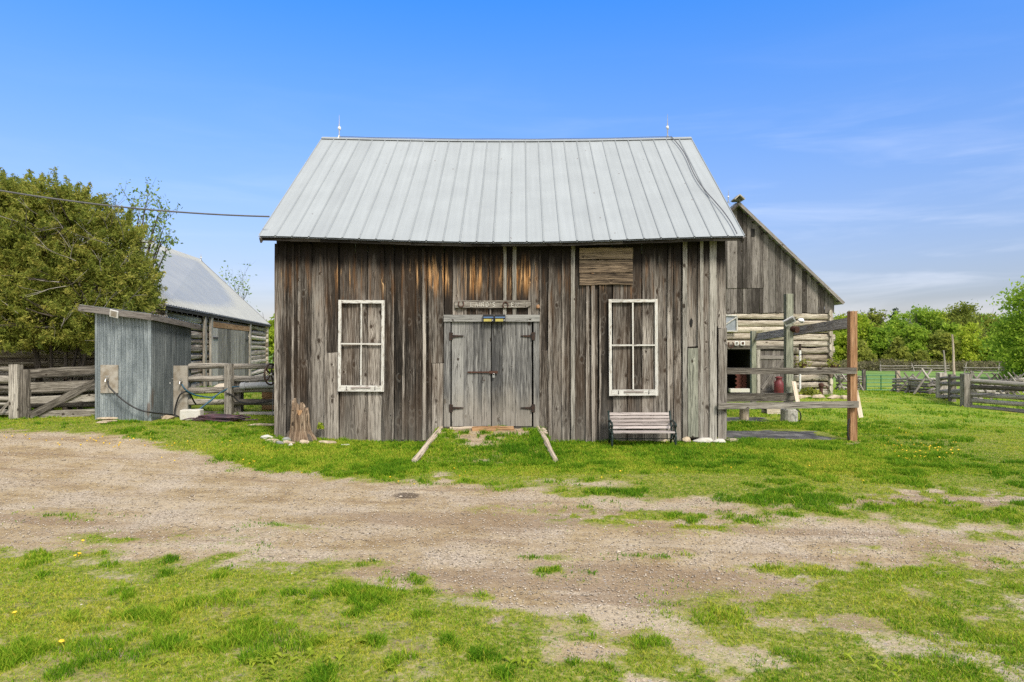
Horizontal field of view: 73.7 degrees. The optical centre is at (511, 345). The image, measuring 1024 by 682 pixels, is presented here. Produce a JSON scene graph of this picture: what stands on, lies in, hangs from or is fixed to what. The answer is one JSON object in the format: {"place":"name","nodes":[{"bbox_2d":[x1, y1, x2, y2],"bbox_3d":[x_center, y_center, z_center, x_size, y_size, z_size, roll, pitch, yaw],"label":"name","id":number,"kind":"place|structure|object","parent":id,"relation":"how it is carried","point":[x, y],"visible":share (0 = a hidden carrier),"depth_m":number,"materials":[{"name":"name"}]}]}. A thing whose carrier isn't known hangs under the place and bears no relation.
{"place":"outdoors","nodes":[
{"label":"outdoors","id":0,"kind":"place"},
{"bbox_2d":[0,347,1023,681],"bbox_3d":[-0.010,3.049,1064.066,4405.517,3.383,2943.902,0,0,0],"label":"ground","id":1,"kind":"structure","parent":0,"point":[44,441],"depth_m":6.31,"materials":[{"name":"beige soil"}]},
{"bbox_2d":[0,364,22,418],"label":"rail fence","id":2,"kind":"object","parent":1,"relation":"on","point":[12,379],"visible":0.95,"depth_m":15.21,"materials":[{"name":"grey wood"}]},
{"bbox_2d":[20,365,94,418],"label":"wooden gate","id":3,"kind":"structure","parent":2,"relation":"attached to","point":[27,400],"depth_m":15.28,"materials":[{"name":"grey wood"}]},
{"bbox_2d":[0,373,94,408],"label":"log rail fence","id":4,"kind":"object","parent":1,"relation":"on","point":[67,404],"visible":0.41,"depth_m":16.01,"materials":[{"name":"grey wood"}]},
{"bbox_2d":[0,166,167,410],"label":"cedar tree","id":5,"kind":"object","parent":1,"relation":"on","point":[48,282],"visible":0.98,"depth_m":15.62,"materials":[{"name":"green plant"}]},
{"bbox_2d":[96,417,116,419],"bbox_3d":[-8.507,1.540,14.330,0.465,0.065,0.204,0,0,14],"label":"stone slab","id":6,"kind":"object","parent":1,"relation":"on","point":[105,418],"depth_m":14.28,"materials":[{"name":"beige stone"}]},
{"bbox_2d":[0,233,270,401],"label":"log barn","id":7,"kind":"structure","parent":1,"relation":"on","point":[235,326],"depth_m":25.03,"materials":[{"name":"grey metal"}]},
{"bbox_2d":[213,328,248,385],"bbox_3d":[-10.988,0.625,26.870,0.055,2.450,6.681,0,0,-11],"label":"door","id":8,"kind":"structure","parent":7,"relation":"in","point":[229,346],"depth_m":26.44,"materials":[{"name":"grey wood"}]},
{"bbox_2d":[78,304,200,420],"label":"metal shed","id":9,"kind":"structure","parent":1,"relation":"on","point":[139,356],"depth_m":14.61,"materials":[{"name":"metal"}]},
{"bbox_2d":[109,309,118,317],"bbox_3d":[-8.359,-0.658,14.341,0.202,0.188,0.081,0,0,-5],"label":"solar light","id":10,"kind":"object","parent":9,"relation":"attached to","point":[114,313],"visible":1,"depth_m":14.33,"materials":[{"name":"white plastic"}]},
{"bbox_2d":[107,381,178,417],"bbox_3d":[-7.849,1.208,14.747,0.637,0.912,1.438,0,0,44],"label":"garden hose","id":11,"kind":"object","parent":9,"relation":"hanging from","point":[113,391],"visible":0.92,"depth_m":14.43,"materials":[{"name":"black rubber"}]},
{"bbox_2d":[116,177,182,314],"bbox_3d":[-9.386,-1.397,17.580,1.842,6.028,1.554,0,0,0],"label":"budding tree","id":12,"kind":"object","parent":1,"relation":"on","point":[151,230],"visible":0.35,"depth_m":17.44,"materials":[{"name":"green plant"}]},
{"bbox_2d":[161,415,174,418],"bbox_3d":[-7.624,1.605,15.105,0.320,0.124,0.243,0,0,0],"label":"flat stone","id":13,"kind":"object","parent":1,"relation":"on","point":[167,417],"visible":0.82,"depth_m":15.03,"materials":[{"name":"beige stone"}]},
{"bbox_2d":[170,366,187,416],"bbox_3d":[-7.661,1.081,15.545,0.492,1.226,0.219,0,0,0],"label":"tap board","id":14,"kind":"object","parent":1,"relation":"on","point":[180,375],"visible":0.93,"depth_m":15.58,"materials":[{"name":"wood"}]},
{"bbox_2d":[174,391,195,416],"bbox_3d":[-7.430,1.354,15.624,0.173,0.627,0.574,0,0,28],"label":"garden hose","id":15,"kind":"object","parent":1,"relation":"on","point":[178,399],"visible":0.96,"depth_m":15.44,"materials":[{"name":"black rubber"}]},
{"bbox_2d":[180,409,203,419],"bbox_3d":[-7.090,1.541,15.120,0.442,0.258,0.250,0,0,-5],"label":"white block","id":16,"kind":"object","parent":1,"relation":"on","point":[189,413],"depth_m":15.00,"materials":[{"name":"concrete"}]},
{"bbox_2d":[214,383,223,386],"bbox_3d":[-7.653,1.105,18.000,0.820,0.287,0.476,0,0,30],"label":"pale board","id":17,"kind":"object","parent":1,"relation":"on","point":[220,385],"visible":0.21,"depth_m":18.19,"materials":[{"name":"beige wood"}]},
{"bbox_2d":[182,414,257,421],"bbox_3d":[-6.391,1.598,14.998,1.638,0.146,0.517,0,0,0],"label":"coiled hose","id":18,"kind":"object","parent":1,"relation":"on","point":[221,417],"visible":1,"depth_m":14.88,"materials":[{"name":"purple rubber"}]},
{"bbox_2d":[188,363,273,415],"bbox_3d":[-6.664,1.164,16.347,2.214,1.471,0.392,0,0,0],"label":"rail fence","id":19,"kind":"object","parent":1,"relation":"on","point":[230,403],"visible":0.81,"depth_m":16.28,"materials":[{"name":"grey wood"}]},
{"bbox_2d":[199,396,215,408],"bbox_3d":[-7.091,1.375,15.800,0.068,0.385,0.506,0,0,37],"label":"garden hose","id":20,"kind":"object","parent":19,"relation":"hanging from","point":[205,404],"visible":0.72,"depth_m":15.81,"materials":[{"name":"blue rubber"}]},
{"bbox_2d":[181,384,238,397],"bbox_3d":[-7.006,1.055,15.889,1.300,0.363,0.232,0,0,-38],"label":"garden hose","id":21,"kind":"object","parent":19,"relation":"hanging from","point":[185,389],"visible":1,"depth_m":15.87,"materials":[{"name":"rubber"}]},
{"bbox_2d":[225,392,271,403],"bbox_3d":[-6.186,1.250,16.128,1.155,0.296,0.186,0,0,5],"label":"garden hose","id":22,"kind":"object","parent":19,"relation":"hanging from","point":[246,402],"visible":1,"depth_m":16.15,"materials":[{"name":"black rubber"}]},
{"bbox_2d":[239,382,272,389],"bbox_3d":[-5.971,0.958,16.170,0.916,0.201,0.176,0,0,0],"label":"drain pipe","id":23,"kind":"object","parent":19,"relation":"on","point":[251,385],"visible":0.83,"depth_m":16.10,"materials":[{"name":"grey plastic"}]},
{"bbox_2d":[219,260,260,311],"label":"budding tree","id":24,"kind":"object","parent":1,"relation":"on","point":[246,289],"visible":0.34,"depth_m":43.78,"materials":[{"name":"green plant"}]},
{"bbox_2d":[247,423,273,425],"bbox_3d":[-5.317,1.703,14.614,0.711,0.069,0.236,0,0,0],"label":"flat stone","id":25,"kind":"object","parent":1,"relation":"on","point":[265,424],"visible":0.57,"depth_m":14.51,"materials":[{"name":"beige stone"}]},
{"bbox_2d":[260,435,272,438],"bbox_3d":[-4.680,1.769,13.100,0.285,0.104,0.204,0,0,0],"label":"fieldstone","id":26,"kind":"object","parent":1,"relation":"on","point":[265,436],"visible":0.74,"depth_m":13.02,"materials":[{"name":"stone"}]},
{"bbox_2d":[262,392,273,409],"bbox_3d":[-6.013,1.281,17.300,0.590,0.665,0.480,0,0,0],"label":"wooden box","id":27,"kind":"object","parent":1,"relation":"on","point":[267,395],"visible":0.14,"depth_m":17.10,"materials":[{"name":"brown wood"}]},
{"bbox_2d":[262,312,274,381],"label":"leafy bush","id":28,"kind":"object","parent":1,"relation":"on","point":[271,338],"visible":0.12,"depth_m":41.63,"materials":[{"name":"green plant"}]},
{"bbox_2d":[285,398,317,441],"bbox_3d":[-4.062,1.443,12.988,0.693,0.862,0.431,0,0,16],"label":"tree stump","id":29,"kind":"object","parent":1,"relation":"on","point":[300,427],"visible":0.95,"depth_m":12.91,"materials":[{"name":"brown wood"}]},
{"bbox_2d":[317,422,323,429],"bbox_3d":[-3.695,1.555,13.193,0.152,0.178,0.148,0,0,0],"label":"weed plant","id":30,"kind":"object","parent":1,"relation":"on","point":[320,426],"visible":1,"depth_m":13.19,"materials":[{"name":"green plant"}]},
{"bbox_2d":[318,440,336,443],"bbox_3d":[-3.470,1.835,12.863,0.356,0.088,0.225,0,0,0],"label":"fieldstone","id":31,"kind":"object","parent":1,"relation":"on","point":[327,442],"visible":0.78,"depth_m":12.79,"materials":[{"name":"beige stone"}]},
{"bbox_2d":[411,426,442,462],"bbox_3d":[-1.464,1.737,12.099,0.106,0.340,2.376,0,0,4],"label":"ramp log","id":32,"kind":"object","parent":1,"relation":"on","point":[421,452],"visible":0.88,"depth_m":11.71,"materials":[{"name":"beige wood"}]},
{"bbox_2d":[450,426,473,429],"bbox_3d":[-0.800,1.619,13.215,0.803,0.105,0.122,0,0,-1],"label":"threshold log","id":33,"kind":"object","parent":1,"relation":"on","point":[463,428],"visible":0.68,"depth_m":13.17,"materials":[{"name":"beige wood"}]},
{"bbox_2d":[472,426,514,430],"bbox_3d":[-0.368,1.611,13.160,0.845,0.109,0.117,0,0,0],"label":"threshold plank","id":34,"kind":"object","parent":1,"relation":"on","point":[487,428],"visible":0.83,"depth_m":13.11,"materials":[{"name":"brown wood"}]},
{"bbox_2d":[258,114,745,441],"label":"board barn","id":35,"kind":"structure","parent":1,"relation":"on","point":[568,238],"depth_m":13.34,"materials":[{"name":"grey wood"}]},
{"bbox_2d":[0,190,269,216],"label":"overhead cable","id":36,"kind":"object","parent":35,"relation":"attached to","point":[134,207],"visible":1,"depth_m":12.70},
{"bbox_2d":[263,363,273,414],"bbox_3d":[-4.896,0.904,13.896,0.075,1.078,0.454,0,0,20],"label":"reel wheel","id":37,"kind":"object","parent":35,"relation":"hanging from","point":[270,374],"visible":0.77,"depth_m":13.86,"materials":[{"name":"black metal"}]},
{"bbox_2d":[338,300,384,391],"bbox_3d":[-2.931,0.013,13.269,0.896,1.777,0.059,0,0,0],"label":"window sash","id":38,"kind":"object","parent":35,"relation":"attached to","point":[367,388],"depth_m":13.26,"materials":[{"name":"white paint"}]},
{"bbox_2d":[449,322,497,425],"bbox_3d":[-0.749,0.564,13.302,0.948,2.048,0.093,0,0,0],"label":"door","id":39,"kind":"structure","parent":35,"relation":"in","point":[461,335],"depth_m":13.32,"materials":[{"name":"grey wood"}]},
{"bbox_2d":[483,314,493,321],"bbox_3d":[-0.457,-0.519,13.227,0.210,0.150,0.075,0,0,0],"label":"solar light","id":40,"kind":"object","parent":35,"relation":"attached to","point":[488,317],"visible":1,"depth_m":13.20,"materials":[{"name":"yellow plastic"}]},
{"bbox_2d":[455,300,530,307],"bbox_3d":[-0.371,-0.798,13.262,1.485,0.153,0.056,0,0,0],"label":"name board","id":41,"kind":"object","parent":35,"relation":"attached to","point":[492,303],"visible":1,"depth_m":13.26,"materials":[{"name":"wood"}]},
{"bbox_2d":[495,314,504,321],"bbox_3d":[-0.232,-0.519,13.227,0.210,0.150,0.075,0,0,0],"label":"solar light","id":42,"kind":"object","parent":35,"relation":"attached to","point":[499,317],"visible":1,"depth_m":13.20,"materials":[{"name":"yellow plastic"}]},
{"bbox_2d":[492,322,534,425],"bbox_3d":[0.028,0.566,13.310,0.840,2.051,0.080,0,0,0],"label":"door","id":43,"kind":"structure","parent":35,"relation":"in","point":[516,342],"depth_m":13.32,"materials":[{"name":"grey wood"}]},
{"bbox_2d":[609,299,657,395],"bbox_3d":[2.360,0.044,13.269,0.952,1.877,0.059,0,0,0],"label":"window sash","id":44,"kind":"object","parent":35,"relation":"attached to","point":[643,392],"depth_m":13.26,"materials":[{"name":"white paint"}]},
{"bbox_2d":[0,385,1023,681],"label":"grass","id":45,"kind":"structure","parent":1,"relation":"on","point":[798,459],"depth_m":5.89,"materials":[{"name":"green plant"}]},
{"bbox_2d":[144,631,904,680],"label":"weeds","id":46,"kind":"object","parent":1,"relation":"on","point":[518,659],"visible":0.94,"depth_m":4.06,"materials":[{"name":"green plant"}]},
{"bbox_2d":[537,426,557,461],"bbox_3d":[0.641,1.738,12.152,0.180,0.344,2.279,0,0,-5],"label":"ramp log","id":47,"kind":"object","parent":1,"relation":"on","point":[549,447],"visible":0.83,"depth_m":11.89,"materials":[{"name":"beige wood"}]},
{"bbox_2d":[607,411,676,446],"bbox_3d":[2.442,1.587,12.867,1.217,0.664,0.553,0,0,0],"label":"park bench","id":48,"kind":"object","parent":1,"relation":"on","point":[611,427],"visible":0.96,"depth_m":13.01,"materials":[{"name":"grey wood"}]},
{"bbox_2d":[682,436,690,442],"bbox_3d":[3.395,1.855,13.290,0.162,0.151,0.185,0,0,25],"label":"foundation stone","id":49,"kind":"object","parent":1,"relation":"on","point":[686,439],"visible":0.83,"depth_m":13.24,"materials":[{"name":"beige stone"}]},
{"bbox_2d":[693,438,712,442],"bbox_3d":[3.706,1.861,13.290,0.391,0.138,0.295,0,0,0],"label":"foundation stone","id":50,"kind":"object","parent":1,"relation":"on","point":[704,440],"visible":0.76,"depth_m":13.17,"materials":[{"name":"stone"}]},
{"bbox_2d":[712,439,725,442],"bbox_3d":[4.004,1.892,13.330,0.219,0.138,0.289,0,0,-39],"label":"foundation stone","id":51,"kind":"object","parent":1,"relation":"on","point":[720,440],"visible":0.51,"depth_m":13.26,"materials":[{"name":"stone"}]},
{"bbox_2d":[729,388,749,391],"bbox_3d":[8.833,1.756,26.550,0.746,0.140,0.220,0,0,0],"label":"door step","id":52,"kind":"object","parent":1,"relation":"on","point":[739,389],"depth_m":26.44,"materials":[{"name":"stone"}]},
{"bbox_2d":[727,417,764,421],"bbox_3d":[5.522,1.892,17.350,2.794,0.066,1.488,0,0,0],"label":"paved pad","id":53,"kind":"object","parent":1,"relation":"on","point":[737,418],"visible":0.27,"depth_m":17.45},
{"bbox_2d":[761,409,779,413],"bbox_3d":[7.337,1.810,19.000,0.640,0.175,0.430,0,0,0],"label":"wooden step","id":54,"kind":"object","parent":1,"relation":"on","point":[772,411],"visible":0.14,"depth_m":18.79,"materials":[{"name":"beige wood"}]},
{"bbox_2d":[727,430,833,439],"bbox_3d":[5.542,1.905,14.464,2.840,0.067,1.623,0,0,0],"label":"paved pad","id":55,"kind":"object","parent":1,"relation":"on","point":[768,434],"visible":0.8,"depth_m":14.37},
{"bbox_2d":[725,191,844,394],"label":"gable barn","id":56,"kind":"structure","parent":1,"relation":"on","point":[767,269],"depth_m":26.93,"materials":[{"name":"grey wood"}]},
{"bbox_2d":[726,315,737,331],"bbox_3d":[8.560,-0.869,26.818,0.600,0.670,0.085,0,0,0],"label":"window","id":57,"kind":"structure","parent":56,"relation":"in","point":[731,320],"depth_m":26.84,"materials":[{"name":"grey glass"}]},
{"bbox_2d":[735,374,745,392],"bbox_3d":[9.363,1.530,27.550,0.710,0.755,0.100,0,0,0],"label":"brick stack","id":58,"kind":"object","parent":56,"relation":"attached to","point":[740,379],"visible":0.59,"depth_m":27.50,"materials":[{"name":"red brick"}]},
{"bbox_2d":[760,351,783,392],"bbox_3d":[10.248,1.066,26.901,0.943,1.708,0.067,0,0,0],"label":"door","id":59,"kind":"structure","parent":56,"relation":"in","point":[768,359],"depth_m":26.90,"materials":[{"name":"grey wood"}]},
{"bbox_2d":[821,356,840,367],"bbox_3d":[12.467,0.681,26.502,0.666,0.552,0.543,0,0,-25],"label":"hanging basket","id":60,"kind":"object","parent":56,"relation":"hanging from","point":[832,365],"visible":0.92,"depth_m":26.45,"materials":[{"name":"plant"}]},
{"bbox_2d":[718,294,862,440],"bbox_3d":[5.772,0.530,17.150,3.097,3.580,8.146,0,0,4],"label":"timber frame","id":61,"kind":"object","parent":1,"relation":"on","point":[752,399],"visible":0.71,"depth_m":13.77,"materials":[{"name":"grey wood"}]},
{"bbox_2d":[783,316,803,332],"bbox_3d":[6.860,-0.507,16.618,0.513,0.419,0.258,0,0,-22],"label":"flood light","id":62,"kind":"object","parent":61,"relation":"attached to","point":[789,321],"visible":1,"depth_m":16.59,"materials":[{"name":"white plastic"}]},
{"bbox_2d":[791,381,799,401],"bbox_3d":[6.820,1.157,16.400,0.102,0.564,0.435,0,0,7],"label":"loose board","id":63,"kind":"object","parent":61,"relation":"on","point":[795,391],"visible":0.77,"depth_m":16.41,"materials":[{"name":"beige wood"}]},
{"bbox_2d":[847,419,849,439],"bbox_3d":[6.710,1.677,13.604,0.073,0.426,0.042,0,0,-28],"label":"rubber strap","id":64,"kind":"object","parent":61,"relation":"hanging from","point":[848,429],"visible":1,"depth_m":13.59,"materials":[{"name":"black rubber"}]},
{"bbox_2d":[799,344,800,391],"bbox_3d":[11.282,0.940,26.750,0.092,1.981,0.092,0,0,-22],"label":"white pole","id":65,"kind":"object","parent":1,"relation":"on","point":[799,367],"visible":0.67,"depth_m":26.71,"materials":[{"name":"plastic"}]},
{"bbox_2d":[793,354,812,367],"bbox_3d":[11.264,0.674,26.484,0.911,0.637,0.506,0,0,7],"label":"hanging basket","id":66,"kind":"object","parent":65,"relation":"hanging from","point":[802,365],"visible":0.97,"depth_m":26.44,"materials":[{"name":"plant"}]},
{"bbox_2d":[798,387,822,396],"bbox_3d":[11.417,1.800,26.202,0.882,0.457,0.780,0,0,-35],"label":"bed plant","id":67,"kind":"object","parent":1,"relation":"on","point":[811,391],"visible":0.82,"depth_m":26.07,"materials":[{"name":"green plant"}]},
{"bbox_2d":[832,329,857,361],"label":"woodland tree","id":68,"kind":"object","parent":1,"relation":"on","point":[840,343],"visible":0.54,"depth_m":95.95,"materials":[{"name":"green plant"}]},
{"bbox_2d":[832,374,863,390],"bbox_3d":[18.259,1.856,36.996,3.562,1.404,1.204,0,0,-39],"label":"split rail fence","id":69,"kind":"object","parent":1,"relation":"on","point":[838,377],"visible":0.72,"depth_m":36.85,"materials":[{"name":"grey wood"}]},
{"bbox_2d":[833,310,879,347],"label":"woodland tree","id":70,"kind":"object","parent":1,"relation":"on","point":[863,323],"visible":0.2,"depth_m":98.33,"materials":[{"name":"green plant"}]},
{"bbox_2d":[841,339,885,370],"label":"woodland tree","id":71,"kind":"object","parent":1,"relation":"on","point":[863,351],"visible":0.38,"depth_m":92.96,"materials":[{"name":"green plant"}]},
{"bbox_2d":[862,369,865,389],"bbox_3d":[19.570,2.039,38.000,0.175,1.370,0.167,0,0,0],"label":"gate post","id":72,"kind":"object","parent":1,"relation":"on","point":[864,379],"visible":0.68,"depth_m":37.92,"materials":[{"name":"grey wood"}]},
{"bbox_2d":[857,308,887,332],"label":"woodland tree","id":73,"kind":"object","parent":1,"relation":"on","point":[877,317],"visible":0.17,"depth_m":111.08,"materials":[{"name":"green plant"}]},
{"bbox_2d":[865,326,894,360],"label":"woodland tree","id":74,"kind":"object","parent":1,"relation":"on","point":[879,341],"visible":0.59,"depth_m":96.85,"materials":[{"name":"green plant"}]},
{"bbox_2d":[888,307,898,319],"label":"pine tree","id":75,"kind":"object","parent":1,"relation":"on","point":[894,309],"visible":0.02,"depth_m":124.93,"materials":[{"name":"green plant"}]},
{"bbox_2d":[879,335,912,369],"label":"woodland tree","id":76,"kind":"object","parent":1,"relation":"on","point":[898,349],"visible":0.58,"depth_m":93.32,"materials":[{"name":"green plant"}]},
{"bbox_2d":[895,371,899,389],"bbox_3d":[21.456,2.098,37.999,0.202,1.347,0.194,0,0,0],"label":"gate post","id":77,"kind":"object","parent":1,"relation":"on","point":[896,374],"visible":0.32,"depth_m":37.91,"materials":[{"name":"grey wood"}]},
{"bbox_2d":[866,375,895,389],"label":"metal gate","id":78,"kind":"structure","parent":77,"relation":"attached to","point":[880,382],"depth_m":37.98,"materials":[{"name":"green metal"}]},
{"bbox_2d":[881,310,918,344],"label":"woodland tree","id":79,"kind":"object","parent":1,"relation":"on","point":[895,326],"visible":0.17,"depth_m":102.93,"materials":[{"name":"green plant"}]},
{"bbox_2d":[889,368,935,393],"bbox_3d":[19.055,1.790,32.102,1.202,1.554,8.665,0,0,21],"label":"split rail fence","id":80,"kind":"object","parent":1,"relation":"on","point":[913,384],"visible":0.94,"depth_m":31.79,"materials":[{"name":"grey wood"}]},
{"bbox_2d":[879,361,949,371],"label":"split rail fence","id":81,"kind":"object","parent":1,"relation":"on","point":[912,367],"visible":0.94,"depth_m":87.13,"materials":[{"name":"grey wood"}]},
{"bbox_2d":[899,323,934,356],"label":"woodland tree","id":82,"kind":"object","parent":1,"relation":"on","point":[917,334],"visible":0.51,"depth_m":99.03,"materials":[{"name":"green plant"}]},
{"bbox_2d":[904,349,936,369],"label":"woodland tree","id":83,"kind":"object","parent":1,"relation":"on","point":[920,355],"visible":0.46,"depth_m":91.45,"materials":[{"name":"green plant"}]},
{"bbox_2d":[901,304,946,334],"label":"woodland tree","id":84,"kind":"object","parent":1,"relation":"on","point":[922,318],"visible":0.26,"depth_m":111.02,"materials":[{"name":"green plant"}]},
{"bbox_2d":[835,358,1020,371],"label":"undergrowth","id":85,"kind":"object","parent":1,"relation":"on","point":[937,362],"visible":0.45,"depth_m":90.18,"materials":[{"name":"green plant"}]},
{"bbox_2d":[930,308,950,320],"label":"woodland tree","id":86,"kind":"object","parent":1,"relation":"on","point":[942,316],"visible":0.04,"depth_m":116.29,"materials":[{"name":"green plant"}]},
{"bbox_2d":[923,329,961,367],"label":"woodland tree","id":87,"kind":"object","parent":1,"relation":"on","point":[938,342],"visible":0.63,"depth_m":97.15,"materials":[{"name":"green plant"}]},
{"bbox_2d":[943,350,947,388],"bbox_3d":[18.095,1.042,28.509,0.197,1.662,0.118,0,0,21],"label":"fence pole","id":88,"kind":"object","parent":1,"relation":"on","point":[944,363],"visible":0.62,"depth_m":28.48,"materials":[{"name":"grey wood"}]},
{"bbox_2d":[932,321,963,357],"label":"woodland tree","id":89,"kind":"object","parent":1,"relation":"on","point":[952,327],"visible":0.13,"depth_m":103.62,"materials":[{"name":"green plant"}]},
{"bbox_2d":[951,334,956,388],"bbox_3d":[17.799,0.709,27.496,0.196,2.298,0.127,0,0,0],"label":"fence pole","id":90,"kind":"object","parent":1,"relation":"on","point":[953,362],"visible":0.72,"depth_m":27.47,"materials":[{"name":"grey wood"}]},
{"bbox_2d":[940,299,987,338],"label":"woodland tree","id":91,"kind":"object","parent":1,"relation":"on","point":[963,314],"visible":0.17,"depth_m":106.76,"materials":[{"name":"green plant"}]},
{"bbox_2d":[953,322,993,369],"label":"woodland tree","id":92,"kind":"object","parent":1,"relation":"on","point":[968,339],"visible":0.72,"depth_m":96.71,"materials":[{"name":"green plant"}]},
{"bbox_2d":[935,372,1023,412],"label":"rail fence","id":93,"kind":"object","parent":1,"relation":"on","point":[965,392],"visible":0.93,"depth_m":23.72,"materials":[{"name":"grey wood"}]},
{"bbox_2d":[973,313,1001,337],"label":"woodland tree","id":94,"kind":"object","parent":1,"relation":"on","point":[988,321],"visible":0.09,"depth_m":112.54,"materials":[{"name":"green plant"}]},
{"bbox_2d":[956,371,1023,399],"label":"split rail fence","id":95,"kind":"object","parent":1,"relation":"on","point":[1016,378],"visible":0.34,"depth_m":32.92,"materials":[{"name":"grey wood"}]},
{"bbox_2d":[963,362,1021,373],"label":"split rail fence","id":96,"kind":"object","parent":1,"relation":"on","point":[965,367],"visible":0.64,"depth_m":74.67,"materials":[{"name":"grey wood"}]},
{"bbox_2d":[981,335,1007,369],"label":"woodland tree","id":97,"kind":"object","parent":1,"relation":"on","point":[988,359],"visible":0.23,"depth_m":95.23,"materials":[{"name":"green plant"}]},
{"bbox_2d":[974,275,1023,378],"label":"broadleaf tree","id":98,"kind":"object","parent":1,"relation":"on","point":[1012,354],"visible":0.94,"depth_m":58.31,"materials":[{"name":"green plant"}]},
{"bbox_2d":[996,314,1007,321],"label":"woodland tree","id":99,"kind":"object","parent":1,"relation":"on","point":[999,317],"depth_m":119.99,"materials":[{"name":"green plant"}]},
{"bbox_2d":[0,0,1023,323],"label":"sky","id":100,"kind":"structure","parent":0,"point":[881,142],"materials":[{"name":"blue"}]},
{"bbox_2d":[774,376,783,392],"bbox_3d":[10.357,1.546,26.491,0.371,0.666,0.371,0,0,45],"label":"milk can","id":101,"kind":"object","parent":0,"point":[778,385],"visible":0.84,"depth_m":26.38,"materials":[{"name":"red metal"}]},
{"bbox_2d":[818,383,827,393],"bbox_3d":[11.991,1.720,26.300,0.371,0.550,0.200,0,0,0],"label":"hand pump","id":102,"kind":"object","parent":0,"point":[821,385],"visible":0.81,"depth_m":26.24,"materials":[{"name":"metal"}]}
]}

